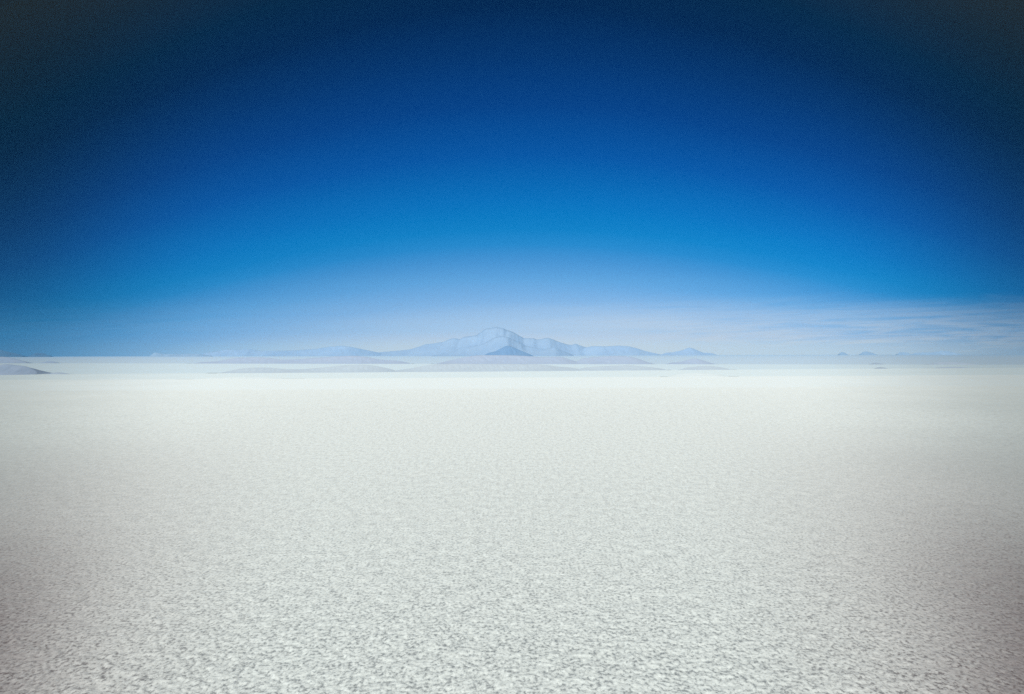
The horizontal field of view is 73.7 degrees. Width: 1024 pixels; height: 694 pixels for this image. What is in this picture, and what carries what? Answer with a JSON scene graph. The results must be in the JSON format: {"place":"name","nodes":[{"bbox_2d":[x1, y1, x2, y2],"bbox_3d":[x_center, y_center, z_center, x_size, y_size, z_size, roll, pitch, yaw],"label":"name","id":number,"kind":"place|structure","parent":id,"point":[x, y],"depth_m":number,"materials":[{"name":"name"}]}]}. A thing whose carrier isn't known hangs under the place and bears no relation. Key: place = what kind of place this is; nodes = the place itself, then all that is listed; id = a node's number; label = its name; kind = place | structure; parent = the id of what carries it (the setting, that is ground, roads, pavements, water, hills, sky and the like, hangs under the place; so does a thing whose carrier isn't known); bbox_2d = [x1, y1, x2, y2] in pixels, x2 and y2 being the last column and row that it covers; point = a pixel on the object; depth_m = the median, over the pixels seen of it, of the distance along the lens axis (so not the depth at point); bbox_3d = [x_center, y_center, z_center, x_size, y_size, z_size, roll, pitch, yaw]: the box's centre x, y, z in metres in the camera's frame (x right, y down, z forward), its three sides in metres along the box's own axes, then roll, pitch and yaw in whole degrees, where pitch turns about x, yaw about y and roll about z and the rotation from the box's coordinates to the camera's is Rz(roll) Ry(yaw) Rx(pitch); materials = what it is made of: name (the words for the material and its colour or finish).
{"place":"outdoors","nodes":[
{"label":"outdoors","id":0,"kind":"place"},
{"bbox_2d":[0,350,26,356],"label":"hill","id":1,"kind":"structure","parent":0,"point":[5,354],"depth_m":4273.16,"materials":[{"name":"blue stone"}]},
{"bbox_2d":[0,357,30,362],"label":"hill","id":2,"kind":"structure","parent":0,"point":[7,360],"depth_m":882.62,"materials":[{"name":"stone"}]},
{"bbox_2d":[0,364,49,374],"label":"hill","id":3,"kind":"structure","parent":0,"point":[7,369],"depth_m":360.02,"materials":[{"name":"stone"}]},
{"bbox_2d":[28,353,52,356],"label":"hill","id":4,"kind":"structure","parent":0,"point":[39,355],"depth_m":4277.81,"materials":[{"name":"blue stone"}]},
{"bbox_2d":[148,353,209,356],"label":"hill","id":5,"kind":"structure","parent":0,"point":[173,355],"depth_m":4373.12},
{"bbox_2d":[201,377,279,378],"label":"hill","id":6,"kind":"structure","parent":0,"point":[241,378],"depth_m":284.26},
{"bbox_2d":[203,346,381,355],"bbox_3d":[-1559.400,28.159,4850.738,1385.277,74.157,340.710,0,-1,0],"label":"hills","id":7,"kind":"structure","parent":0,"point":[339,351],"depth_m":4786.92,"materials":[{"name":"blue stone"}]},
{"bbox_2d":[197,356,410,363],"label":"hills","id":8,"kind":"structure","parent":0,"point":[333,360],"depth_m":769.05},
{"bbox_2d":[221,365,394,372],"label":"hills","id":9,"kind":"structure","parent":0,"point":[353,369],"depth_m":383.88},
{"bbox_2d":[377,327,585,355],"bbox_3d":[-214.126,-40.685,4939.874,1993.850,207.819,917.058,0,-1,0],"label":"mountain","id":10,"kind":"structure","parent":0,"point":[480,338],"depth_m":4859.33,"materials":[{"name":"blue stone"}]},
{"bbox_2d":[394,364,579,371],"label":"hill","id":11,"kind":"structure","parent":0,"point":[478,367],"depth_m":402.23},
{"bbox_2d":[433,336,573,355],"bbox_3d":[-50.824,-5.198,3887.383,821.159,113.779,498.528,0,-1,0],"label":"mountain","id":12,"kind":"structure","parent":0,"point":[495,344],"depth_m":3830.81,"materials":[{"name":"blue stone"}]},
{"bbox_2d":[436,355,577,363],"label":"hill","id":13,"kind":"structure","parent":0,"point":[495,359],"depth_m":711.46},
{"bbox_2d":[485,346,531,355],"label":"mountain","id":14,"kind":"structure","parent":0,"point":[507,350],"depth_m":3463.95,"materials":[{"name":"blue stone"}]},
{"bbox_2d":[0,355,1023,693],"bbox_3d":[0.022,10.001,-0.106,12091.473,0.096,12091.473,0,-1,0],"label":"salt flat","id":15,"kind":"structure","parent":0,"point":[744,525],"depth_m":39.33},
{"bbox_2d":[0,0,1023,356],"label":"sky","id":16,"kind":"structure","parent":0,"point":[718,177],"materials":[{"name":"blue"}]},
{"bbox_2d":[577,356,652,363],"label":"hill","id":17,"kind":"structure","parent":0,"point":[613,360],"depth_m":684.59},
{"bbox_2d":[582,346,660,355],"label":"hills","id":18,"kind":"structure","parent":0,"point":[605,350],"depth_m":4781.84,"materials":[{"name":"blue stone"}]},
{"bbox_2d":[579,365,664,370],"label":"hill","id":19,"kind":"structure","parent":0,"point":[620,368],"depth_m":417.33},
{"bbox_2d":[661,348,715,354],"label":"hill","id":20,"kind":"structure","parent":0,"point":[689,351],"depth_m":4559.98,"materials":[{"name":"blue stone"}]},
{"bbox_2d":[668,359,713,363],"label":"hill","id":21,"kind":"structure","parent":0,"point":[694,361],"depth_m":665.14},
{"bbox_2d":[668,373,725,376],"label":"hill","id":22,"kind":"structure","parent":0,"point":[696,375],"depth_m":300.44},
{"bbox_2d":[680,366,730,369],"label":"hill","id":23,"kind":"structure","parent":0,"point":[705,368],"depth_m":427.29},
{"bbox_2d":[859,351,875,354],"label":"hill","id":24,"kind":"structure","parent":0,"point":[866,353],"depth_m":4281.15,"materials":[{"name":"blue stone"}]},
{"bbox_2d":[896,352,910,354],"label":"hill","id":25,"kind":"structure","parent":0,"point":[902,353],"depth_m":4286.84,"materials":[{"name":"blue stone"}]},
{"bbox_2d":[911,351,961,354],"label":"hill","id":26,"kind":"structure","parent":0,"point":[940,353],"depth_m":4279.81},
{"bbox_2d":[929,362,977,364],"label":"hill","id":27,"kind":"structure","parent":0,"point":[947,363],"depth_m":606.92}
]}

